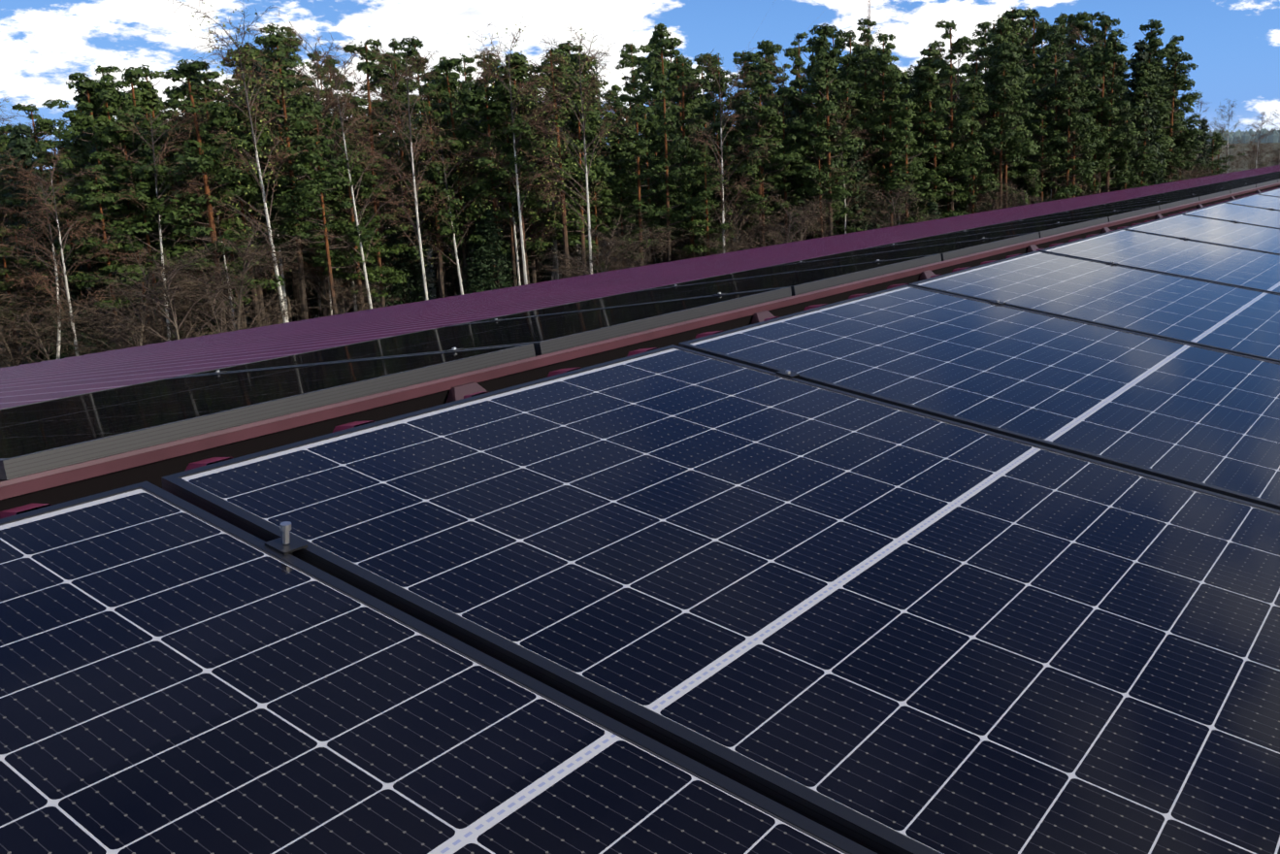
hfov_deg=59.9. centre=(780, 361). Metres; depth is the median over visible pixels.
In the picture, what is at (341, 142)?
pine tree
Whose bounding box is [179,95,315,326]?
pine tree
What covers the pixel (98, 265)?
spruce tree
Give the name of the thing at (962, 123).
pine tree
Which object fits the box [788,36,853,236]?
pine tree
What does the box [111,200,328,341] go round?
bush
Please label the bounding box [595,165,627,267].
pine tree
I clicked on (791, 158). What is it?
pine tree
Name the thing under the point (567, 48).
pine tree
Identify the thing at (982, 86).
pine tree
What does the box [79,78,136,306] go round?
pine tree
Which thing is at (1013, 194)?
tree sapling
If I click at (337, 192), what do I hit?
pine tree
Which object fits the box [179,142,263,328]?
pine tree
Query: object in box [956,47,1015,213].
pine tree
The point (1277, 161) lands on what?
field tree
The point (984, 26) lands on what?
pine tree
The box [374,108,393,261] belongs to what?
pine tree
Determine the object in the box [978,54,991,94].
pine tree
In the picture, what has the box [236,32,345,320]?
pine tree
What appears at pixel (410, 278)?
spruce tree
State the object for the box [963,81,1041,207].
pine tree
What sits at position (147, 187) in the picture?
pine tree
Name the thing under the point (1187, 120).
pine tree
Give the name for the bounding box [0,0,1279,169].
sky
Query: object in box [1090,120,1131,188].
pine tree
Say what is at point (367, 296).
shrub
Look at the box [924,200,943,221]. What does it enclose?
spruce tree
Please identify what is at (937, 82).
pine tree
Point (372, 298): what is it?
spruce tree
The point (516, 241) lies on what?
birch tree
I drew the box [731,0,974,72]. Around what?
radio mast
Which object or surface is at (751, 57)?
pine tree
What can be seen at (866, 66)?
pine tree
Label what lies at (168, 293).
bush
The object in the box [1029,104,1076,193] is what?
pine tree
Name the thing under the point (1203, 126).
spruce tree
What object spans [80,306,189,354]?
tree sapling
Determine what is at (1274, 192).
module
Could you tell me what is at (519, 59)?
pine tree
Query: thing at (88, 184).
pine tree
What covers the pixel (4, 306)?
pine tree
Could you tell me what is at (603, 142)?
pine tree
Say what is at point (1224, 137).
field tree
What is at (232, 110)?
pine tree
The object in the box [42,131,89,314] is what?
pine tree
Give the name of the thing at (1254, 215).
module
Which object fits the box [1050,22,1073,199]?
pine tree
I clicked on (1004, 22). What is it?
pine tree
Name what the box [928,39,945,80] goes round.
pine tree
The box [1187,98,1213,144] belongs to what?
field tree
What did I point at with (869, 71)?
pine tree
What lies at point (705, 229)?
pine tree
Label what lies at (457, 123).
pine tree
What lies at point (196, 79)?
pine tree
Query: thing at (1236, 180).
module
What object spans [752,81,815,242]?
pine tree
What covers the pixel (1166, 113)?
pine tree
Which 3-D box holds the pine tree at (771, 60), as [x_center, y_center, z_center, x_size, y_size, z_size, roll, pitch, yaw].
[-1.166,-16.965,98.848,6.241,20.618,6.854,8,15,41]
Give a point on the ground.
(1242, 147)
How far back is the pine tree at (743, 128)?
79.55 m
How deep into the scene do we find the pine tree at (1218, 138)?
166.92 m
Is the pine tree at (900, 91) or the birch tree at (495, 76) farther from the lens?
the pine tree at (900, 91)
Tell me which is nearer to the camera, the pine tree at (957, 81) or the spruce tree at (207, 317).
the spruce tree at (207, 317)
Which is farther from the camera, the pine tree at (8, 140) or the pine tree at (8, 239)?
the pine tree at (8, 140)
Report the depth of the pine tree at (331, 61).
117.82 m
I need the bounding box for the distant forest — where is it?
[1207,127,1279,143]
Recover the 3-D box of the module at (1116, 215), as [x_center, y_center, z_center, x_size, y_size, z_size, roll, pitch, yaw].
[1.523,-0.886,7.395,1.722,0.031,1.134,-4,8,34]
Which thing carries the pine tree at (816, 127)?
on the ground
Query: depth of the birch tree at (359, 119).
79.37 m
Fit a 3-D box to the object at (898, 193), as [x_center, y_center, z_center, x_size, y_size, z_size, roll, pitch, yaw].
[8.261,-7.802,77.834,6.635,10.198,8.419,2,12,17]
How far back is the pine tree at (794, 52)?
144.37 m
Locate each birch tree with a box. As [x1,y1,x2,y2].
[0,96,34,327]
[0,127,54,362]
[0,142,115,356]
[0,168,111,359]
[12,109,87,294]
[58,85,222,340]
[158,0,316,323]
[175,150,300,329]
[213,65,355,322]
[221,73,242,94]
[252,34,322,104]
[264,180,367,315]
[265,10,368,312]
[277,98,342,317]
[278,40,432,309]
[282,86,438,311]
[287,59,332,318]
[290,85,382,314]
[313,72,391,288]
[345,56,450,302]
[357,43,462,300]
[396,108,509,295]
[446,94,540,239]
[457,66,489,116]
[461,16,576,284]
[469,114,567,285]
[500,25,642,274]
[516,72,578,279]
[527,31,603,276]
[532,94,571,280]
[539,141,574,279]
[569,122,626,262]
[571,36,615,118]
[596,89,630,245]
[678,49,796,252]
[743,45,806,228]
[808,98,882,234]
[853,27,883,87]
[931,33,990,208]
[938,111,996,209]
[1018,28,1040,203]
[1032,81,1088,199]
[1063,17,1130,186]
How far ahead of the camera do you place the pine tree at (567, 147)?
85.49 m
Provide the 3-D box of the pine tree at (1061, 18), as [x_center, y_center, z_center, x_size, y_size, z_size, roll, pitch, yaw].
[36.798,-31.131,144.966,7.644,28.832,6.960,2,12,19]
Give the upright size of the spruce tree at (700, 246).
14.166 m
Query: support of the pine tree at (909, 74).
on the ground
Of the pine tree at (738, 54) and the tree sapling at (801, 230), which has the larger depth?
the pine tree at (738, 54)
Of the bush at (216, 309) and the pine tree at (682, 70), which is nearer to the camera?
the bush at (216, 309)
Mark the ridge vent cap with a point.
(89, 470)
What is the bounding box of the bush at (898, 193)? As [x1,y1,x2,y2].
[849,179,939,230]
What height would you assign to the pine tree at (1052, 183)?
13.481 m
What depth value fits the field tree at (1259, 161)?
159.30 m
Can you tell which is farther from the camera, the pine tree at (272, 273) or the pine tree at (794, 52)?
the pine tree at (794, 52)
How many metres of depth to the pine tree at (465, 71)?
120.17 m
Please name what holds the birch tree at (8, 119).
on the ground
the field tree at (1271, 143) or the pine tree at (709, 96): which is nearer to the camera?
the pine tree at (709, 96)
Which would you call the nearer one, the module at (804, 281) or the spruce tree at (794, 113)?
the module at (804, 281)
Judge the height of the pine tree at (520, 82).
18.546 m
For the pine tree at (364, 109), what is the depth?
80.48 m
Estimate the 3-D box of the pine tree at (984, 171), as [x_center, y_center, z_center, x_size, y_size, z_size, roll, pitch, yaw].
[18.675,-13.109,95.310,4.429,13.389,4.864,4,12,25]
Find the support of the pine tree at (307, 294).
on the ground
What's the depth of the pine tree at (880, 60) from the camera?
82.36 m
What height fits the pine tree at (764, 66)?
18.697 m
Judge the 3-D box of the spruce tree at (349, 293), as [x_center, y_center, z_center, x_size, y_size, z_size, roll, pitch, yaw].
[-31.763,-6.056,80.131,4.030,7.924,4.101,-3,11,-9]
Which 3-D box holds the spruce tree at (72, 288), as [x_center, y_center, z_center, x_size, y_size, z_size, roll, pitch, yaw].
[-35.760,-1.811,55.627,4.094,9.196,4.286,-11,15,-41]
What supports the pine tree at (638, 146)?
on the ground
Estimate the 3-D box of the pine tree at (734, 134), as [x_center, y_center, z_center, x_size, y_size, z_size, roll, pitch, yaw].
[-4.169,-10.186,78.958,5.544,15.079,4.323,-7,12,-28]
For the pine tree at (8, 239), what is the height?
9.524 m
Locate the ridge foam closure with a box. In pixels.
[0,185,1278,514]
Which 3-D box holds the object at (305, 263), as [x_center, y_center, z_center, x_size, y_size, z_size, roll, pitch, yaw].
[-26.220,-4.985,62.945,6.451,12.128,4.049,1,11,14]
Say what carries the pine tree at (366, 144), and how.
on the ground
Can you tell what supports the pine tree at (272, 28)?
on the ground
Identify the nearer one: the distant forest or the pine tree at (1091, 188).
the pine tree at (1091, 188)
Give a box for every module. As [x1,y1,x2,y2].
[0,343,535,479]
[0,481,877,853]
[161,344,1279,853]
[172,286,791,377]
[449,254,941,326]
[631,231,1039,292]
[678,284,1279,510]
[762,217,1108,267]
[855,205,1159,250]
[908,250,1279,362]
[934,196,1198,235]
[991,190,1230,225]
[1038,184,1255,216]
[1038,229,1279,294]
[1080,179,1277,208]
[1112,177,1279,202]
[1121,213,1279,254]
[1143,176,1279,196]
[1163,175,1279,193]
[1181,202,1279,229]
[1189,174,1279,188]
[1205,173,1279,185]
[1220,172,1279,182]
[1223,194,1279,210]
[1256,187,1279,196]
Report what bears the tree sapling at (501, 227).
on the ground
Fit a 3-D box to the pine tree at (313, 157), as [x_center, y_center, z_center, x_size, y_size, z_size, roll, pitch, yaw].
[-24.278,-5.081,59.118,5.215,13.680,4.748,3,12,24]
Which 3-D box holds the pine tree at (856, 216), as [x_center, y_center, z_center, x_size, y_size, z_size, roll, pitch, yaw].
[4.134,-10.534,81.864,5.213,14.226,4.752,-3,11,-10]
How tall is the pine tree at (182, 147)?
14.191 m
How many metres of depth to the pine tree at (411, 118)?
122.06 m
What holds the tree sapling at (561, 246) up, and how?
on the ground
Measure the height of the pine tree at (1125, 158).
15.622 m
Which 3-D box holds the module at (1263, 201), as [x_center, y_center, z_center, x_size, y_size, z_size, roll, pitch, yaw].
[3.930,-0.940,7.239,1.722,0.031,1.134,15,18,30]
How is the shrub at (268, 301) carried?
on the ground
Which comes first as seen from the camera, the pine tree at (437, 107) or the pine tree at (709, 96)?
the pine tree at (437, 107)
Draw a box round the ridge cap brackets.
[445,184,1279,403]
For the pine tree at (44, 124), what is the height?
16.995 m
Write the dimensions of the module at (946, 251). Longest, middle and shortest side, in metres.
1.722 x 1.134 x 0.031 m
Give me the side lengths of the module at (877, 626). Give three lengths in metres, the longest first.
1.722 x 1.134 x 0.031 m
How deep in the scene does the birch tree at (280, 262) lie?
60.21 m
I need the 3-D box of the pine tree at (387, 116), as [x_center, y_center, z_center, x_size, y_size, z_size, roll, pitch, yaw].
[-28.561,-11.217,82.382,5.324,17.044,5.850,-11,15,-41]
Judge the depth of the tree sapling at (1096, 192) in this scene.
97.65 m
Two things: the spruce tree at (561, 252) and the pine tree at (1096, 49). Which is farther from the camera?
the pine tree at (1096, 49)
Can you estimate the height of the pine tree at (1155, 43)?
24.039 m
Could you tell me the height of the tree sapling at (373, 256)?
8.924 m
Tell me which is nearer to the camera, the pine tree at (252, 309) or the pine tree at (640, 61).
the pine tree at (252, 309)
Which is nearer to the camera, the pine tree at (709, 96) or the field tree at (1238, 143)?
the pine tree at (709, 96)
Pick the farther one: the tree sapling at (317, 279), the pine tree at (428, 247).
the pine tree at (428, 247)
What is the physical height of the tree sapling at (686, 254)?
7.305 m
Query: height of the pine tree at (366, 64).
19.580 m
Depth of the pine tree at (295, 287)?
67.63 m
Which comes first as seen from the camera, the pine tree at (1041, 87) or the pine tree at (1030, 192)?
the pine tree at (1030, 192)
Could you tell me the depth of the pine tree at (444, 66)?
67.08 m
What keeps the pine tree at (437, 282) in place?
on the ground
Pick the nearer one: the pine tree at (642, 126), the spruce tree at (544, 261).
the pine tree at (642, 126)
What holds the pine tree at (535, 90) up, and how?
on the ground
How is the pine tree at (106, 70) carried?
on the ground
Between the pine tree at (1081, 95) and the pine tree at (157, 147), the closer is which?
the pine tree at (157, 147)
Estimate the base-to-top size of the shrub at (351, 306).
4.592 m
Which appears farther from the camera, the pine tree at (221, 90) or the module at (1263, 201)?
the pine tree at (221, 90)
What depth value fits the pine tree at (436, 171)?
66.14 m
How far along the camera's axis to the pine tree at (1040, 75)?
102.19 m
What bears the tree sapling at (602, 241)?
on the ground
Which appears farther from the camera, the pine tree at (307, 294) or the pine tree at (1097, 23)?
the pine tree at (1097, 23)
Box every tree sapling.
[0,248,43,350]
[0,258,171,351]
[0,286,93,366]
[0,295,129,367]
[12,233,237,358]
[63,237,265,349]
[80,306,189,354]
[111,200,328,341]
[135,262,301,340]
[247,221,338,322]
[262,198,400,316]
[276,238,405,317]
[313,279,396,316]
[353,223,395,283]
[363,231,457,304]
[412,194,557,289]
[507,229,580,280]
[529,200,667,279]
[553,228,651,276]
[572,209,691,270]
[589,255,659,272]
[626,231,666,268]
[651,171,737,262]
[655,234,705,262]
[670,229,732,260]
[676,196,794,258]
[689,234,750,257]
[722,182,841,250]
[729,211,814,250]
[741,184,840,248]
[879,189,944,228]
[962,191,1029,214]
[979,164,1055,209]
[1022,166,1104,203]
[1169,161,1219,182]
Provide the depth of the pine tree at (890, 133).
81.51 m
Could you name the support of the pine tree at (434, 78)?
on the ground
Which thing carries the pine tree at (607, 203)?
on the ground
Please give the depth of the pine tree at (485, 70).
151.10 m
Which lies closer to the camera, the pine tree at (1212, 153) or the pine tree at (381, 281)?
the pine tree at (381, 281)
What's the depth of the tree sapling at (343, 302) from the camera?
60.51 m
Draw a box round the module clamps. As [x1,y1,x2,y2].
[209,175,1275,555]
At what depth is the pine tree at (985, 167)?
97.51 m
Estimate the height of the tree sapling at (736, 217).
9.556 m
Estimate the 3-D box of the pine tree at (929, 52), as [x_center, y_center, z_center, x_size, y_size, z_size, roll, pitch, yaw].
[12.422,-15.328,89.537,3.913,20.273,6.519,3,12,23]
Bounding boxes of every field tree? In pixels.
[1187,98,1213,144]
[1200,117,1229,164]
[1208,125,1232,159]
[1210,98,1240,152]
[1211,134,1247,172]
[1229,155,1246,172]
[1230,145,1267,169]
[1239,140,1274,170]
[1241,159,1273,168]
[1244,110,1278,168]
[1251,127,1269,161]
[1259,109,1279,166]
[1265,142,1279,165]
[1265,148,1279,165]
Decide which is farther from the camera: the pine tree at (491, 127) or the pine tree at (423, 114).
the pine tree at (423, 114)
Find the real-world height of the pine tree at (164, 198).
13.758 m
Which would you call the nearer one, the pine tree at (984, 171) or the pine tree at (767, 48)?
the pine tree at (984, 171)
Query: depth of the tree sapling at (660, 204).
82.87 m
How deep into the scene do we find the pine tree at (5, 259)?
56.58 m
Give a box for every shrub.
[247,283,299,324]
[318,294,379,317]
[346,279,378,309]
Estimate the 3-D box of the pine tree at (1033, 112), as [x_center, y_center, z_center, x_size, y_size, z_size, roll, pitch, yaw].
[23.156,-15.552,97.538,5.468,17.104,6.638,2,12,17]
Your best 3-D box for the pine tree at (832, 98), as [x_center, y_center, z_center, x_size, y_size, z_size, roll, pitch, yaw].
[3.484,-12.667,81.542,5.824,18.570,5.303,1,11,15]
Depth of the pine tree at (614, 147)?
78.04 m
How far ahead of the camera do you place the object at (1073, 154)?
94.05 m
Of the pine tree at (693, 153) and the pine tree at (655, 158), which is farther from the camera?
the pine tree at (655, 158)
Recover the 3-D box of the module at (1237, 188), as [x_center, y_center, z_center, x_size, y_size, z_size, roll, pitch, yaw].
[3.404,-1.490,10.238,1.722,0.031,1.134,-4,8,34]
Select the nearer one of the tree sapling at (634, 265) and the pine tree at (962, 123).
the tree sapling at (634, 265)
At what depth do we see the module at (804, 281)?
4.36 m
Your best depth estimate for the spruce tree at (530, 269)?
77.58 m
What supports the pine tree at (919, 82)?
on the ground
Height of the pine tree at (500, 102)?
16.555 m
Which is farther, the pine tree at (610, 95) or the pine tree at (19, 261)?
the pine tree at (610, 95)
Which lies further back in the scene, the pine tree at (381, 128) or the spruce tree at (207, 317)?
the pine tree at (381, 128)
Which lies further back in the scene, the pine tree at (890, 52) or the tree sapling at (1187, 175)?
the pine tree at (890, 52)
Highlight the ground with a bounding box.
[0,142,1279,367]
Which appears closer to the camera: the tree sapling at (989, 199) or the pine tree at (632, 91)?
the tree sapling at (989, 199)
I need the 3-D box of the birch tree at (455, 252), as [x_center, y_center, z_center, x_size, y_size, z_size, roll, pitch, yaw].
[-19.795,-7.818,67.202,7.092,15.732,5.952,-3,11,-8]
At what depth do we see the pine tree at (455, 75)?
89.81 m
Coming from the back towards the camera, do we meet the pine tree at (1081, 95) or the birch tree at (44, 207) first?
the pine tree at (1081, 95)
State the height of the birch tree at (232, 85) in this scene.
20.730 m
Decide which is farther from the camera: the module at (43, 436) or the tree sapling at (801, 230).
the tree sapling at (801, 230)
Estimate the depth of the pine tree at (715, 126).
76.28 m
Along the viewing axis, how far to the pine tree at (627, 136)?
104.71 m
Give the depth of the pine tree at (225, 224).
58.06 m
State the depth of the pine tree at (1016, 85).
88.75 m
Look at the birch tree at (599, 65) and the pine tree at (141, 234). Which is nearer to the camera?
the pine tree at (141, 234)
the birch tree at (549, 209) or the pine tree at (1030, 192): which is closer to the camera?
the birch tree at (549, 209)
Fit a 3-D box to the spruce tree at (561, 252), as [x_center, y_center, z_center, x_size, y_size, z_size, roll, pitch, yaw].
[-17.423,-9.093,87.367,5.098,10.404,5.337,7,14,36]
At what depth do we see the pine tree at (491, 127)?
78.01 m
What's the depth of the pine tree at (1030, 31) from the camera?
135.36 m
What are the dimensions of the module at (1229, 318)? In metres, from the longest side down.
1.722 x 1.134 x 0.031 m
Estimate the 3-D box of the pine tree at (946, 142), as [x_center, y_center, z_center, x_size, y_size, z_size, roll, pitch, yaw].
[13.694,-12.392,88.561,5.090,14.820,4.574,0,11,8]
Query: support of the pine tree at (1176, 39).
on the ground
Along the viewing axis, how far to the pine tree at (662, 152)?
99.49 m
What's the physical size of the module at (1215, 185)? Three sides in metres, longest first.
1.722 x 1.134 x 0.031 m
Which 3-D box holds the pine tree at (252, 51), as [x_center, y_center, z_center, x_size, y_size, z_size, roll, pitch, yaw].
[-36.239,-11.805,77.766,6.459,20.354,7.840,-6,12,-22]
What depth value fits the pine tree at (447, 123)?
70.73 m
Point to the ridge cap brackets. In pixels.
(458, 392)
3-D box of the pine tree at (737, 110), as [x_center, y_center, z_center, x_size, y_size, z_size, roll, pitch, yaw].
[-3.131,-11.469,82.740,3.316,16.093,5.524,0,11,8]
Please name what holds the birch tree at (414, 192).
on the ground
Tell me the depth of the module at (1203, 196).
9.20 m
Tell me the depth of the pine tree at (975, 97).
86.19 m
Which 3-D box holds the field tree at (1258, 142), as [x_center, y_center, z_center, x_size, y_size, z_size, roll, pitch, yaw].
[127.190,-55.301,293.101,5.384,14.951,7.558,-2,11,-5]
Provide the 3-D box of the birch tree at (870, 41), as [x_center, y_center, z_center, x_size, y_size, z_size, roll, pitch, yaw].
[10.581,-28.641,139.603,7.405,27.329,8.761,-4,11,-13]
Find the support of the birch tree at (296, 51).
on the ground
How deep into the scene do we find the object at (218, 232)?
58.39 m
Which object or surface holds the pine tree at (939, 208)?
on the ground
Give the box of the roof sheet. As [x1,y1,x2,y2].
[0,164,1279,519]
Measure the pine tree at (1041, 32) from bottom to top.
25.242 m
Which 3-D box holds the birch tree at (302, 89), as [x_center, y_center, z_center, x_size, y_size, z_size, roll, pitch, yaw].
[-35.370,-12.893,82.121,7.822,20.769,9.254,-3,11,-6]
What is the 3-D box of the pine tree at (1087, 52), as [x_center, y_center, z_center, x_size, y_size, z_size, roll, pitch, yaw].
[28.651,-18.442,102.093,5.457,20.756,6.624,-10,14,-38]
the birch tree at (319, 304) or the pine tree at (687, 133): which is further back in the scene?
the pine tree at (687, 133)
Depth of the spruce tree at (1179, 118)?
131.30 m
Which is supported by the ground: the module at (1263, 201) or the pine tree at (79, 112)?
the pine tree at (79, 112)
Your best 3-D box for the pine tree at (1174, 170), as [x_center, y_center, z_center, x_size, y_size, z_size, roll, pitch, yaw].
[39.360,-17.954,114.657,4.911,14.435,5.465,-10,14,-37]
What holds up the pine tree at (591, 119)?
on the ground
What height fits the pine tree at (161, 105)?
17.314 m
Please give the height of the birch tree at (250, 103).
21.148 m
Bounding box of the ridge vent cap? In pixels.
[0,182,1279,499]
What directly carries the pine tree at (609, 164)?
on the ground
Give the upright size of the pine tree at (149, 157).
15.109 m
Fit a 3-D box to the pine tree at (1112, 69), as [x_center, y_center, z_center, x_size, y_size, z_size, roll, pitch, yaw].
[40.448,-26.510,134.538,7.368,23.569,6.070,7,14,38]
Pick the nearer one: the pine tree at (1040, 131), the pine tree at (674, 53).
the pine tree at (1040, 131)
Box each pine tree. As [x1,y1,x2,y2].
[0,124,17,357]
[0,134,52,359]
[0,138,93,255]
[0,154,86,361]
[0,225,55,365]
[0,226,52,362]
[0,249,30,290]
[0,272,12,315]
[0,287,21,358]
[11,102,70,237]
[29,71,158,348]
[30,182,105,354]
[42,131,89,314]
[50,164,148,349]
[52,162,104,351]
[56,77,180,319]
[56,118,144,335]
[62,135,112,343]
[65,65,123,150]
[71,109,87,131]
[76,120,184,342]
[77,163,196,333]
[77,190,190,344]
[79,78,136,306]
[79,165,214,342]
[83,114,191,343]
[97,157,172,343]
[106,66,179,340]
[117,59,285,331]
[117,64,185,327]
[136,99,177,153]
[138,143,208,338]
[140,88,165,121]
[143,128,216,337]
[149,122,179,158]
[160,158,197,338]
[164,122,220,322]
[166,68,221,150]
[170,70,226,161]
[177,145,231,317]
[178,84,268,331]
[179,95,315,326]
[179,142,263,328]
[180,153,281,329]
[182,99,303,327]
[184,115,263,331]
[209,80,229,103]
[212,47,290,288]
[219,44,255,95]
[223,85,289,323]
[226,131,254,320]
[231,41,255,86]
[231,95,301,325]
[235,103,315,324]
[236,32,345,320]
[237,22,301,84]
[260,57,339,321]
[261,167,310,322]
[270,31,340,98]
[270,100,318,319]
[272,137,384,315]
[279,162,359,315]
[287,133,354,287]
[289,113,367,316]
[291,100,379,313]
[306,49,336,116]
[309,140,348,308]
[311,149,398,309]
[312,55,352,119]
[324,41,432,306]
[325,98,375,286]
[328,136,392,305]
[339,154,413,308]
[345,105,383,250]
[361,38,405,131]
[364,56,432,299]
[364,98,433,259]
[366,181,435,293]
[371,37,417,214]
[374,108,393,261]
[378,70,408,137]
[380,35,435,285]
[395,79,485,297]
[397,56,512,294]
[397,100,493,297]
[402,116,426,268]
[404,90,451,296]
[409,113,490,295]
[410,71,475,295]
[411,131,444,298]
[414,81,557,288]
[420,186,472,295]
[422,56,463,288]
[424,92,475,290]
[445,90,560,286]
[447,98,482,293]
[448,51,583,285]
[452,53,477,105]
[463,126,505,239]
[464,71,538,284]
[472,51,500,89]
[475,57,500,87]
[478,72,572,282]
[483,93,517,267]
[491,105,554,284]
[498,75,572,234]
[498,118,576,283]
[507,47,596,277]
[541,70,614,275]
[544,73,578,276]
[544,96,586,271]
[551,40,609,265]
[551,52,630,273]
[557,134,614,273]
[562,109,611,273]
[568,168,625,272]
[577,168,660,268]
[595,131,656,264]
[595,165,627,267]
[596,96,640,262]
[598,42,645,129]
[600,89,619,141]
[606,106,678,263]
[608,107,650,264]
[615,105,684,264]
[619,23,706,261]
[623,87,639,132]
[624,47,678,255]
[626,102,648,167]
[629,152,663,264]
[630,56,657,256]
[633,36,705,262]
[633,104,676,262]
[639,56,711,257]
[643,140,683,261]
[644,60,720,258]
[647,37,689,243]
[663,145,719,258]
[669,157,704,257]
[676,66,708,173]
[677,52,752,156]
[677,120,749,252]
[681,142,734,256]
[690,101,741,254]
[692,53,719,130]
[695,113,754,252]
[703,69,737,130]
[717,100,802,246]
[719,99,750,250]
[720,51,784,248]
[723,56,789,247]
[723,114,787,248]
[726,50,754,150]
[728,54,785,239]
[750,39,789,126]
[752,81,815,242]
[752,94,788,241]
[755,168,785,245]
[763,76,825,240]
[774,45,840,238]
[782,23,865,236]
[782,32,808,94]
[786,95,859,238]
[787,110,853,237]
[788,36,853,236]
[790,71,863,236]
[804,128,865,232]
[813,140,871,237]
[825,25,853,75]
[828,51,888,204]
[834,29,880,229]
[834,106,872,155]
[837,59,898,230]
[848,66,893,229]
[851,32,909,228]
[855,119,909,229]
[856,16,882,222]
[861,63,942,225]
[863,97,932,226]
[867,89,925,221]
[877,48,901,87]
[879,146,933,228]
[883,98,934,224]
[887,69,942,224]
[900,64,950,203]
[902,64,953,203]
[904,58,953,205]
[904,108,970,220]
[910,45,956,211]
[916,19,988,216]
[925,114,982,221]
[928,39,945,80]
[934,65,947,99]
[936,20,1028,210]
[937,142,967,218]
[939,66,969,200]
[941,75,1002,213]
[948,75,966,98]
[949,131,997,216]
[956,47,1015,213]
[960,72,987,210]
[962,14,1040,208]
[963,21,991,84]
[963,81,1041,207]
[965,98,1004,212]
[966,40,1038,209]
[971,67,1038,210]
[972,69,1034,206]
[976,140,1025,207]
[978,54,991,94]
[1002,6,1040,184]
[1013,18,1048,187]
[1013,161,1061,204]
[1016,108,1072,202]
[1017,7,1057,205]
[1017,9,1063,203]
[1017,88,1072,196]
[1018,83,1050,187]
[1019,141,1072,200]
[1022,30,1091,200]
[1023,17,1062,98]
[1023,50,1066,188]
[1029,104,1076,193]
[1032,130,1072,203]
[1034,76,1097,196]
[1044,75,1104,196]
[1047,48,1114,191]
[1050,12,1077,76]
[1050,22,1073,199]
[1057,10,1099,98]
[1057,114,1095,196]
[1065,13,1084,76]
[1069,15,1135,194]
[1069,105,1107,184]
[1076,112,1110,195]
[1076,133,1099,188]
[1077,37,1159,193]
[1080,97,1145,194]
[1083,15,1102,46]
[1083,41,1135,193]
[1085,11,1126,85]
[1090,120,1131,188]
[1105,68,1124,127]
[1107,52,1121,170]
[1109,106,1149,191]
[1112,70,1130,125]
[1114,145,1162,187]
[1115,51,1180,105]
[1117,18,1175,172]
[1117,61,1175,183]
[1119,51,1168,174]
[1133,83,1193,182]
[1138,121,1187,180]
[1148,52,1207,182]
[1149,119,1181,185]
[1152,42,1202,179]
[1159,125,1219,180]
[1161,34,1200,125]
[1164,106,1195,181]
[1196,134,1227,175]
[1206,131,1245,170]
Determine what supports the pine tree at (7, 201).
on the ground
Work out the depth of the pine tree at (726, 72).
110.64 m
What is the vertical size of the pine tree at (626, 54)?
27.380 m
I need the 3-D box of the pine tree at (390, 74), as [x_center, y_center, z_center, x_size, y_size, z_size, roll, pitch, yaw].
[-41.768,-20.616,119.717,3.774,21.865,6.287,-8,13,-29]
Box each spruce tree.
[0,122,103,364]
[17,187,101,365]
[40,235,111,360]
[81,240,139,352]
[120,178,214,347]
[180,224,236,336]
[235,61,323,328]
[288,248,348,317]
[338,262,374,312]
[343,271,379,307]
[374,192,436,308]
[390,250,430,303]
[420,226,473,290]
[435,195,482,297]
[458,221,506,295]
[469,207,519,293]
[492,161,550,287]
[526,232,553,280]
[542,196,588,280]
[633,198,663,264]
[676,131,734,260]
[737,217,759,250]
[766,91,828,246]
[832,140,879,235]
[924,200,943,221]
[936,175,947,217]
[1104,38,1167,191]
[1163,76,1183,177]
[1192,118,1215,176]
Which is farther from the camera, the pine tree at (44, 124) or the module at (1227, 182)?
the pine tree at (44, 124)
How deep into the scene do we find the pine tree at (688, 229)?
79.26 m
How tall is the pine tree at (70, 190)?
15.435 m
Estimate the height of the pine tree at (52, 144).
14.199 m
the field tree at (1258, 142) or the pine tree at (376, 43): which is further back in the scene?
the field tree at (1258, 142)
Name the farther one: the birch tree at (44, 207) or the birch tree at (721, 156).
the birch tree at (721, 156)
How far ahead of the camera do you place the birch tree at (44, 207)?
50.97 m
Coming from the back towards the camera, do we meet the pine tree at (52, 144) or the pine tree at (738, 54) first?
the pine tree at (738, 54)
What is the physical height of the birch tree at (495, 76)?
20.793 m
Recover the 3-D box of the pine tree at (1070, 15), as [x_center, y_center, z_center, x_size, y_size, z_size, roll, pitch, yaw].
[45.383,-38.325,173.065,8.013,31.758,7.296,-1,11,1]
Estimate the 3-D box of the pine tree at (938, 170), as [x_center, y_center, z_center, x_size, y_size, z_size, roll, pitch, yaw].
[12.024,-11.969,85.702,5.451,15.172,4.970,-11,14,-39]

